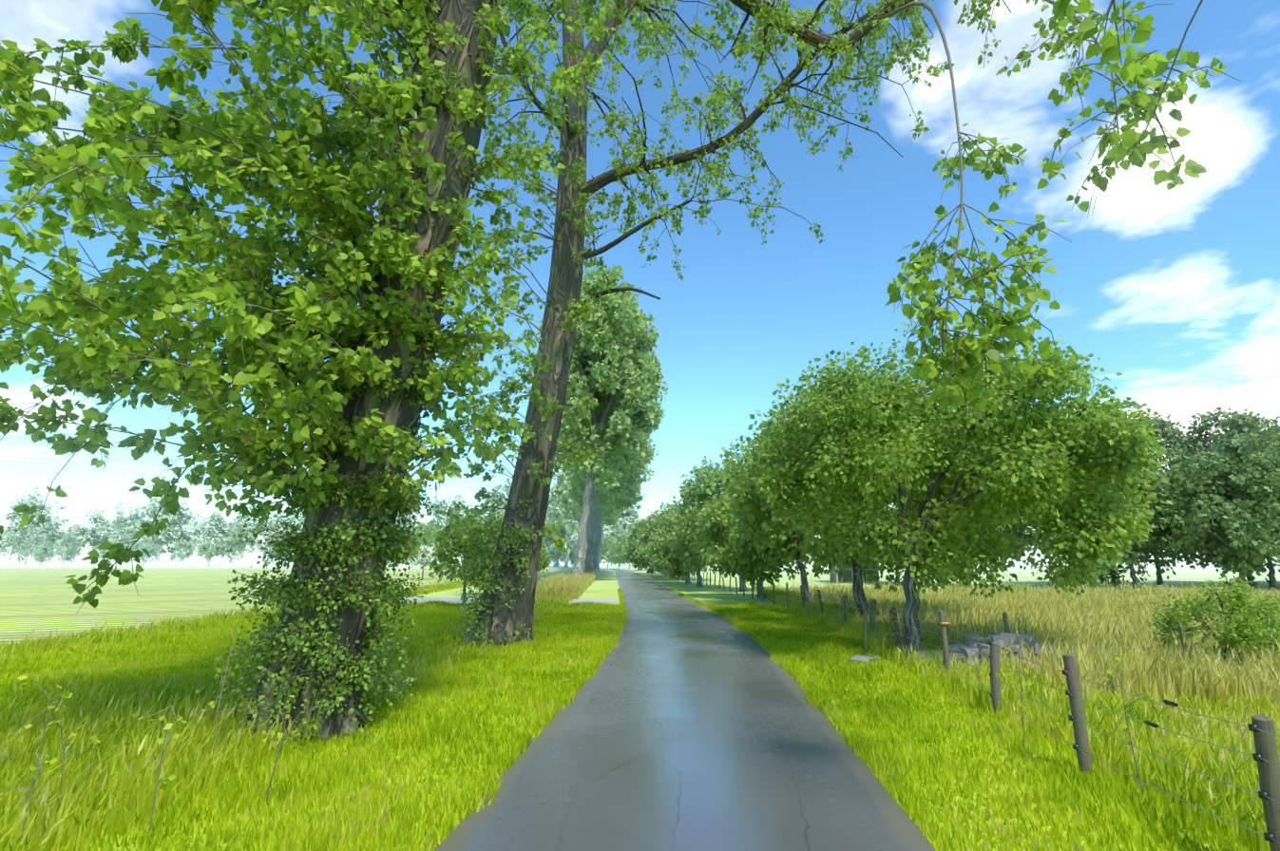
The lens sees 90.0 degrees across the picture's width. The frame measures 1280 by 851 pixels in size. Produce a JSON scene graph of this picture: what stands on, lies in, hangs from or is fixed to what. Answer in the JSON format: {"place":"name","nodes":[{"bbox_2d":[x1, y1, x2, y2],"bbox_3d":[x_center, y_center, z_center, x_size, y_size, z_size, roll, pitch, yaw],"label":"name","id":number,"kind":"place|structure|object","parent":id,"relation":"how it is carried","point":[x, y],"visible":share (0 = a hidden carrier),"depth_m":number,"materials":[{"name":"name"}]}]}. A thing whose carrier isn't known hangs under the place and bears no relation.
{"place":"outdoors","nodes":[
{"label":"outdoors","id":0,"kind":"place"},
{"bbox_2d":[0,568,551,656],"bbox_3d":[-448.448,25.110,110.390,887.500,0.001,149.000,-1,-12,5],"label":"field","id":1,"kind":"structure","parent":0,"point":[40,601],"depth_m":31.26,"materials":[{"name":"green plant"}]},
{"bbox_2d":[403,515,439,579],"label":"young tree","id":2,"kind":"object","parent":1,"relation":"on","point":[429,540],"visible":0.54,"depth_m":60.37,"materials":[{"name":"green plant"}]},
{"bbox_2d":[399,543,440,568],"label":"house","id":3,"kind":"structure","parent":0,"point":[410,564],"depth_m":160.75,"materials":[{"name":"tile"}]},
{"bbox_2d":[400,597,624,602],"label":"gravel path","id":4,"kind":"structure","parent":0,"point":[454,600],"depth_m":28.91,"materials":[{"name":"beige gravel"}]},
{"bbox_2d":[241,562,936,850],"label":"road","id":5,"kind":"structure","parent":0,"point":[680,723],"depth_m":5.46,"materials":[{"name":"grey asphalt"}]},
{"bbox_2d":[0,561,1279,850],"bbox_3d":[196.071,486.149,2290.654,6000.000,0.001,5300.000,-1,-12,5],"label":"ground","id":6,"kind":"structure","parent":0,"point":[604,584],"depth_m":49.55,"materials":[{"name":"green plant"}]},
{"bbox_2d":[0,526,46,566],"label":"horizon tree","id":7,"kind":"object","parent":6,"relation":"on","point":[15,547],"visible":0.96,"depth_m":211.38,"materials":[{"name":"green plant"}]},
{"bbox_2d":[3,497,55,564],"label":"horizon tree","id":8,"kind":"object","parent":6,"relation":"on","point":[25,530],"visible":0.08,"depth_m":310.22,"materials":[{"name":"green plant"}]},
{"bbox_2d":[0,487,69,564],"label":"horizon tree","id":9,"kind":"object","parent":6,"relation":"on","point":[14,527],"visible":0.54,"depth_m":298.05,"materials":[{"name":"green plant"}]},
{"bbox_2d":[33,540,54,566],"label":"horizon tree","id":10,"kind":"object","parent":6,"relation":"on","point":[42,543],"visible":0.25,"depth_m":208.55,"materials":[{"name":"green plant"}]},
{"bbox_2d":[32,539,57,567],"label":"horizon tree","id":11,"kind":"object","parent":6,"relation":"on","point":[46,550],"visible":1,"depth_m":194.41,"materials":[{"name":"green plant"}]},
{"bbox_2d":[29,521,65,564],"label":"horizon tree","id":12,"kind":"object","parent":6,"relation":"on","point":[52,532],"visible":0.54,"depth_m":297.00,"materials":[{"name":"green plant"}]},
{"bbox_2d":[47,531,82,566],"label":"horizon tree","id":13,"kind":"object","parent":6,"relation":"on","point":[66,545],"visible":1,"depth_m":206.87,"materials":[{"name":"green plant"}]},
{"bbox_2d":[58,523,84,563],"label":"horizon tree","id":14,"kind":"object","parent":6,"relation":"on","point":[70,528],"depth_m":304.80,"materials":[{"name":"green plant"}]},
{"bbox_2d":[58,524,96,564],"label":"horizon tree","id":15,"kind":"object","parent":6,"relation":"on","point":[75,550],"visible":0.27,"depth_m":296.01,"materials":[{"name":"green plant"}]},
{"bbox_2d":[73,509,125,554],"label":"horizon tree","id":16,"kind":"object","parent":6,"relation":"on","point":[95,518],"visible":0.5,"depth_m":297.57,"materials":[{"name":"green plant"}]},
{"bbox_2d":[98,543,112,564],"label":"horizon tree","id":17,"kind":"object","parent":6,"relation":"on","point":[103,553],"visible":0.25,"depth_m":203.41,"materials":[{"name":"green plant"}]},
{"bbox_2d":[88,516,128,551],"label":"horizon tree","id":18,"kind":"object","parent":6,"relation":"on","point":[98,537],"visible":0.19,"depth_m":298.87,"materials":[{"name":"green plant"}]},
{"bbox_2d":[107,524,134,562],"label":"horizon tree","id":19,"kind":"object","parent":6,"relation":"on","point":[124,529],"visible":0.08,"depth_m":283.18,"materials":[{"name":"green plant"}]},
{"bbox_2d":[100,502,151,563],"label":"horizon tree","id":20,"kind":"object","parent":6,"relation":"on","point":[137,518],"visible":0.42,"depth_m":293.92,"materials":[{"name":"green plant"}]},
{"bbox_2d":[108,521,145,565],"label":"horizon tree","id":21,"kind":"object","parent":6,"relation":"on","point":[122,535],"visible":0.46,"depth_m":277.51,"materials":[{"name":"green plant"}]},
{"bbox_2d":[128,539,149,566],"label":"horizon tree","id":22,"kind":"object","parent":6,"relation":"on","point":[134,547],"visible":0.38,"depth_m":209.12,"materials":[{"name":"green plant"}]},
{"bbox_2d":[133,517,160,565],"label":"horizon tree","id":23,"kind":"object","parent":6,"relation":"on","point":[147,522],"visible":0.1,"depth_m":281.38,"materials":[{"name":"green plant"}]},
{"bbox_2d":[135,543,162,566],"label":"horizon tree","id":24,"kind":"object","parent":6,"relation":"on","point":[153,550],"visible":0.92,"depth_m":201.30,"materials":[{"name":"green plant"}]},
{"bbox_2d":[131,493,193,565],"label":"horizon tree","id":25,"kind":"object","parent":6,"relation":"on","point":[181,518],"visible":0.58,"depth_m":277.32,"materials":[{"name":"green plant"}]},
{"bbox_2d":[165,532,197,562],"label":"horizon tree","id":26,"kind":"object","parent":6,"relation":"on","point":[172,548],"visible":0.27,"depth_m":281.88,"materials":[{"name":"green plant"}]},
{"bbox_2d":[169,540,196,567],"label":"horizon tree","id":27,"kind":"object","parent":6,"relation":"on","point":[180,547],"visible":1,"depth_m":196.19,"materials":[{"name":"green plant"}]},
{"bbox_2d":[170,511,228,565],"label":"horizon tree","id":28,"kind":"object","parent":6,"relation":"on","point":[209,531],"visible":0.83,"depth_m":279.45,"materials":[{"name":"green plant"}]},
{"bbox_2d":[196,538,222,567],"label":"horizon tree","id":29,"kind":"object","parent":6,"relation":"on","point":[216,550],"visible":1,"depth_m":194.82,"materials":[{"name":"green plant"}]},
{"bbox_2d":[208,517,234,565],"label":"horizon tree","id":30,"kind":"object","parent":6,"relation":"on","point":[222,527],"visible":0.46,"depth_m":283.97,"materials":[{"name":"green plant"}]},
{"bbox_2d":[222,522,250,566],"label":"horizon tree","id":31,"kind":"object","parent":6,"relation":"on","point":[232,548],"visible":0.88,"depth_m":199.09,"materials":[{"name":"green plant"}]},
{"bbox_2d":[223,506,266,565],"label":"horizon tree","id":32,"kind":"object","parent":6,"relation":"on","point":[254,525],"visible":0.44,"depth_m":284.06,"materials":[{"name":"green plant"}]},
{"bbox_2d":[249,522,277,565],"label":"horizon tree","id":33,"kind":"object","parent":6,"relation":"on","point":[258,545],"visible":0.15,"depth_m":284.05,"materials":[{"name":"green plant"}]},
{"bbox_2d":[264,520,290,562],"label":"horizon tree","id":34,"kind":"object","parent":6,"relation":"on","point":[269,534],"visible":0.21,"depth_m":279.44,"materials":[{"name":"green plant"}]},
{"bbox_2d":[266,528,301,566],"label":"horizon tree","id":35,"kind":"object","parent":6,"relation":"on","point":[279,542],"visible":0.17,"depth_m":203.44,"materials":[{"name":"green plant"}]},
{"bbox_2d":[265,512,304,555],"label":"horizon tree","id":36,"kind":"object","parent":6,"relation":"on","point":[278,518],"visible":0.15,"depth_m":283.35,"materials":[{"name":"green plant"}]},
{"bbox_2d":[294,512,305,536],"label":"horizon tree","id":37,"kind":"object","parent":6,"relation":"on","point":[300,525],"depth_m":275.74,"materials":[{"name":"green plant"}]},
{"bbox_2d":[395,511,421,531],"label":"horizon tree","id":38,"kind":"object","parent":6,"relation":"on","point":[408,517],"visible":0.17,"depth_m":269.49,"materials":[{"name":"green plant"}]},
{"bbox_2d":[420,494,473,534],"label":"horizon tree","id":39,"kind":"object","parent":6,"relation":"on","point":[439,518],"visible":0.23,"depth_m":258.01,"materials":[{"name":"green plant"}]},
{"bbox_2d":[428,511,496,607],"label":"young tree","id":40,"kind":"object","parent":6,"relation":"on","point":[447,561],"visible":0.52,"depth_m":23.71,"materials":[{"name":"green plant"}]},
{"bbox_2d":[460,515,502,587],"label":"young tree","id":41,"kind":"object","parent":6,"relation":"on","point":[486,572],"visible":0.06,"depth_m":32.83,"materials":[{"name":"green plant"}]},
{"bbox_2d":[476,477,513,524],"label":"horizon tree","id":42,"kind":"object","parent":6,"relation":"on","point":[506,488],"visible":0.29,"depth_m":259.61,"materials":[{"name":"green plant"}]},
{"bbox_2d":[490,511,504,551],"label":"young tree","id":43,"kind":"object","parent":6,"relation":"on","point":[503,515],"visible":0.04,"depth_m":45.06,"materials":[{"name":"green plant"}]},
{"bbox_2d":[537,539,551,573],"bbox_3d":[-6.415,8.072,37.748,2.610,3.792,2.584,-1,-12,5],"label":"bush","id":44,"kind":"object","parent":6,"relation":"on","point":[544,563],"visible":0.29,"depth_m":37.26,"materials":[{"name":"green plant"}]},
{"bbox_2d":[544,487,559,549],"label":"poplar tree","id":45,"kind":"object","parent":6,"relation":"on","point":[547,517],"depth_m":204.05,"materials":[{"name":"green plant"}]},
{"bbox_2d":[541,517,573,567],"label":"horizon tree","id":46,"kind":"object","parent":6,"relation":"on","point":[547,541],"visible":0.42,"depth_m":183.61,"materials":[{"name":"green plant"}]},
{"bbox_2d":[547,546,568,566],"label":"orchard tree","id":47,"kind":"object","parent":6,"relation":"on","point":[561,560],"visible":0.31,"depth_m":214.97,"materials":[{"name":"green plant"}]},
{"bbox_2d":[546,496,578,567],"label":"poplar tree","id":48,"kind":"object","parent":6,"relation":"on","point":[555,506],"visible":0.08,"depth_m":187.18,"materials":[{"name":"green plant"}]},
{"bbox_2d":[549,464,578,567],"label":"poplar tree","id":49,"kind":"object","parent":6,"relation":"on","point":[557,490],"visible":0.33,"depth_m":171.59,"materials":[{"name":"green plant"}]},
{"bbox_2d":[558,477,581,566],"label":"poplar tree","id":50,"kind":"object","parent":6,"relation":"on","point":[565,501],"visible":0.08,"depth_m":157.67,"materials":[{"name":"green plant"}]},
{"bbox_2d":[564,521,578,547],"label":"horizon tree","id":51,"kind":"object","parent":6,"relation":"on","point":[574,539],"visible":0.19,"depth_m":248.30,"materials":[{"name":"green plant"}]},
{"bbox_2d":[569,542,576,560],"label":"horizon tree","id":52,"kind":"object","parent":6,"relation":"on","point":[573,552],"visible":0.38,"depth_m":191.77,"materials":[{"name":"green plant"}]},
{"bbox_2d":[565,480,581,515],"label":"poplar tree","id":53,"kind":"object","parent":6,"relation":"on","point":[567,495],"visible":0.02,"depth_m":132.14,"materials":[{"name":"green plant"}]},
{"bbox_2d":[567,499,580,524],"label":"poplar tree","id":54,"kind":"object","parent":6,"relation":"on","point":[577,519],"visible":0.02,"depth_m":144.81,"materials":[{"name":"green plant"}]},
{"bbox_2d":[0,607,1151,841],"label":"weeds","id":55,"kind":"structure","parent":6,"relation":"on","point":[279,735],"depth_m":4.47,"materials":[{"name":"green plant"}]},
{"bbox_2d":[562,476,618,526],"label":"poplar tree","id":56,"kind":"object","parent":6,"relation":"on","point":[573,494],"visible":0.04,"depth_m":121.30,"materials":[{"name":"green plant"}]},
{"bbox_2d":[528,265,665,577],"bbox_3d":[-3.769,-0.905,55.889,12.379,29.009,10.872,-1,-12,5],"label":"poplar tree","id":57,"kind":"object","parent":6,"relation":"on","point":[629,396],"visible":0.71,"depth_m":54.55,"materials":[{"name":"green plant"}]},
{"bbox_2d":[528,281,668,573],"bbox_3d":[-3.969,-0.331,61.909,13.564,30.328,10.671,-1,-12,5],"label":"poplar tree","id":58,"kind":"object","parent":6,"relation":"on","point":[618,453],"visible":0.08,"depth_m":60.29,"materials":[{"name":"green plant"}]},
{"bbox_2d":[569,476,638,519],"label":"poplar tree","id":59,"kind":"object","parent":6,"relation":"on","point":[580,493],"depth_m":94.90,"materials":[{"name":"green plant"}]},
{"bbox_2d":[599,534,617,568],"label":"orchard tree","id":60,"kind":"object","parent":6,"relation":"on","point":[606,544],"visible":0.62,"depth_m":162.36,"materials":[{"name":"green plant"}]},
{"bbox_2d":[562,367,659,574],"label":"poplar tree","id":61,"kind":"object","parent":6,"relation":"on","point":[632,479],"visible":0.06,"depth_m":72.71,"materials":[{"name":"green plant"}]},
{"bbox_2d":[567,439,654,559],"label":"poplar tree","id":62,"kind":"object","parent":6,"relation":"on","point":[624,503],"visible":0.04,"depth_m":87.44,"materials":[{"name":"green plant"}]},
{"bbox_2d":[580,485,641,572],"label":"poplar tree","id":63,"kind":"object","parent":6,"relation":"on","point":[600,546],"depth_m":102.27,"materials":[{"name":"green plant"}]},
{"bbox_2d":[565,353,658,573],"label":"poplar tree","id":64,"kind":"object","parent":6,"relation":"on","point":[625,471],"depth_m":67.15,"materials":[{"name":"green plant"}]},
{"bbox_2d":[579,439,647,575],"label":"poplar tree","id":65,"kind":"object","parent":6,"relation":"on","point":[582,487],"depth_m":79.51,"materials":[{"name":"green plant"}]},
{"bbox_2d":[606,541,626,568],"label":"orchard tree","id":66,"kind":"object","parent":6,"relation":"on","point":[613,554],"visible":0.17,"depth_m":148.22,"materials":[{"name":"green plant"}]},
{"bbox_2d":[0,0,1241,749],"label":"poplar tree","id":67,"kind":"object","parent":6,"relation":"on","point":[345,425],"visible":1,"depth_m":6.56,"materials":[{"name":"green plant"}]},
{"bbox_2d":[611,526,629,567],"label":"horizon tree","id":68,"kind":"object","parent":6,"relation":"on","point":[619,531],"visible":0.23,"depth_m":195.11,"materials":[{"name":"green plant"}]},
{"bbox_2d":[607,516,634,565],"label":"horizon tree","id":69,"kind":"object","parent":6,"relation":"on","point":[624,521],"visible":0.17,"depth_m":247.42,"materials":[{"name":"green plant"}]},
{"bbox_2d":[602,504,640,561],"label":"horizon tree","id":70,"kind":"object","parent":6,"relation":"on","point":[626,512],"visible":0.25,"depth_m":253.41,"materials":[{"name":"green plant"}]},
{"bbox_2d":[612,532,630,569],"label":"orchard tree","id":71,"kind":"object","parent":6,"relation":"on","point":[619,547],"visible":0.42,"depth_m":132.97,"materials":[{"name":"green plant"}]},
{"bbox_2d":[618,545,646,570],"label":"orchard tree","id":72,"kind":"object","parent":6,"relation":"on","point":[622,553],"visible":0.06,"depth_m":120.87,"materials":[{"name":"green plant"}]},
{"bbox_2d":[622,535,667,576],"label":"orchard tree","id":73,"kind":"object","parent":6,"relation":"on","point":[637,555],"visible":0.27,"depth_m":71.60,"materials":[{"name":"green plant"}]},
{"bbox_2d":[627,514,663,574],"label":"orchard tree","id":74,"kind":"object","parent":6,"relation":"on","point":[634,535],"visible":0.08,"depth_m":80.21,"materials":[{"name":"green plant"}]},
{"bbox_2d":[648,553,695,578],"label":"orchard tree","id":75,"kind":"object","parent":6,"relation":"on","point":[653,563],"visible":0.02,"depth_m":63.51,"materials":[{"name":"green plant"}]},
{"bbox_2d":[637,501,709,580],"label":"orchard tree","id":76,"kind":"object","parent":6,"relation":"on","point":[652,527],"visible":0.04,"depth_m":57.86,"materials":[{"name":"green plant"}]},
{"bbox_2d":[644,511,708,583],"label":"orchard tree","id":77,"kind":"object","parent":6,"relation":"on","point":[669,564],"visible":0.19,"depth_m":49.28,"materials":[{"name":"green plant"}]},
{"bbox_2d":[369,0,993,647],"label":"poplar tree","id":78,"kind":"object","parent":6,"relation":"on","point":[503,608],"visible":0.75,"depth_m":14.37,"materials":[{"name":"green plant"}]},
{"bbox_2d":[656,492,735,587],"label":"orchard tree","id":79,"kind":"object","parent":6,"relation":"on","point":[682,550],"visible":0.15,"depth_m":43.30,"materials":[{"name":"green plant"}]},
{"bbox_2d":[669,448,749,592],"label":"orchard tree","id":80,"kind":"object","parent":6,"relation":"on","point":[699,492],"visible":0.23,"depth_m":36.58,"materials":[{"name":"green plant"}]},
{"bbox_2d":[685,488,817,598],"bbox_3d":[5.393,5.658,30.751,6.434,5.648,5.662,-1,-12,5],"label":"orchard tree","id":81,"kind":"object","parent":6,"relation":"on","point":[716,526],"visible":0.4,"depth_m":29.90,"materials":[{"name":"green plant"}]},
{"bbox_2d":[727,405,899,603],"bbox_3d":[6.960,3.101,24.967,6.897,8.254,6.363,-1,-12,5],"label":"orchard tree","id":82,"kind":"object","parent":6,"relation":"on","point":[784,544],"visible":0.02,"depth_m":24.38,"materials":[{"name":"green plant"}]},
{"bbox_2d":[829,558,879,583],"bbox_3d":[17.376,11.591,52.150,3.700,2.364,2.972,-1,-12,5],"label":"shed shelter","id":83,"kind":"object","parent":6,"relation":"on","point":[847,576],"visible":0.35,"depth_m":53.07,"materials":[{"name":"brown wood"}]},
{"bbox_2d":[712,367,1037,617],"bbox_3d":[6.736,2.169,18.517,9.095,7.451,6.995,-1,-12,5],"label":"orchard tree","id":84,"kind":"object","parent":6,"relation":"on","point":[747,503],"visible":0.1,"depth_m":18.29,"materials":[{"name":"green plant"}]},
{"bbox_2d":[861,511,902,583],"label":"tree","id":85,"kind":"object","parent":6,"relation":"on","point":[897,579],"depth_m":50.85,"materials":[{"name":"green plant"}]},
{"bbox_2d":[891,501,1028,586],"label":"tree","id":86,"kind":"object","parent":6,"relation":"on","point":[966,583],"depth_m":43.77,"materials":[{"name":"green plant"}]},
{"bbox_2d":[745,325,1179,656],"bbox_3d":[5.775,1.293,12.255,7.260,6.503,6.681,-1,-12,5],"label":"orchard tree","id":87,"kind":"object","parent":6,"relation":"on","point":[848,439],"visible":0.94,"depth_m":11.03,"materials":[{"name":"green plant"}]},
{"bbox_2d":[688,572,1279,850],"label":"wire fence","id":88,"kind":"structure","parent":6,"relation":"on","point":[1265,755],"depth_m":5.28,"materials":[{"name":"brown wood"}]},
{"bbox_2d":[849,630,1127,675],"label":"rocks","id":89,"kind":"object","parent":6,"relation":"on","point":[975,644],"visible":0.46,"depth_m":10.69,"materials":[{"name":"grey stone"}]},
{"bbox_2d":[863,610,1264,655],"bbox_3d":[8.431,3.483,9.713,9.701,1.070,0.083,-7,-14,29],"label":"meadow fence","id":90,"kind":"object","parent":6,"relation":"on","point":[1181,632],"depth_m":10.96,"materials":[{"name":"brown wood"}]},
{"bbox_2d":[995,466,1154,590],"bbox_3d":[27.029,5.665,40.431,8.689,9.828,7.488,6,-13,-27],"label":"tree","id":91,"kind":"object","parent":6,"relation":"on","point":[1127,562],"visible":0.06,"depth_m":39.44,"materials":[{"name":"green plant"}]},
{"bbox_2d":[1088,456,1160,586],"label":"tree","id":92,"kind":"object","parent":6,"relation":"on","point":[1114,579],"visible":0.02,"depth_m":45.74,"materials":[{"name":"green plant"}]},
{"bbox_2d":[1069,442,1218,588],"bbox_3d":[31.899,5.615,42.044,8.826,10.402,7.667,-1,-12,5],"label":"tree","id":93,"kind":"object","parent":6,"relation":"on","point":[1175,509],"visible":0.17,"depth_m":39.60,"materials":[{"name":"green plant"}]},
{"bbox_2d":[1125,410,1207,585],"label":"tree","id":94,"kind":"object","parent":6,"relation":"on","point":[1170,433],"visible":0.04,"depth_m":47.62,"materials":[{"name":"green plant"}]},
{"bbox_2d":[1148,429,1279,589],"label":"tree","id":95,"kind":"object","parent":6,"relation":"on","point":[1265,486],"visible":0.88,"depth_m":38.00,"materials":[{"name":"green plant"}]},
{"bbox_2d":[1172,406,1279,586],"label":"tree","id":96,"kind":"object","parent":6,"relation":"on","point":[1199,429],"visible":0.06,"depth_m":46.88,"materials":[{"name":"green plant"}]},
{"bbox_2d":[1179,408,1279,588],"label":"tree","id":97,"kind":"object","parent":6,"relation":"on","point":[1248,422],"visible":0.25,"depth_m":42.26,"materials":[{"name":"green plant"}]},
{"bbox_2d":[1223,413,1279,558],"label":"tree","id":98,"kind":"object","parent":6,"relation":"on","point":[1270,420],"visible":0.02,"depth_m":50.02,"materials":[{"name":"green plant"}]},
{"bbox_2d":[0,0,1279,561],"label":"sky","id":99,"kind":"structure","parent":0,"point":[1175,291],"materials":[{"name":"blue"}]},
{"bbox_2d":[927,617,1279,751],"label":"meadow field","id":100,"kind":"structure","parent":0,"point":[1242,728],"depth_m":7.08,"materials":[{"name":"green plant"}]},
{"bbox_2d":[1145,573,1279,668],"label":"meadow bush","id":101,"kind":"object","parent":100,"relation":"on","point":[1249,632],"visible":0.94,"depth_m":9.73,"materials":[{"name":"green plant"}]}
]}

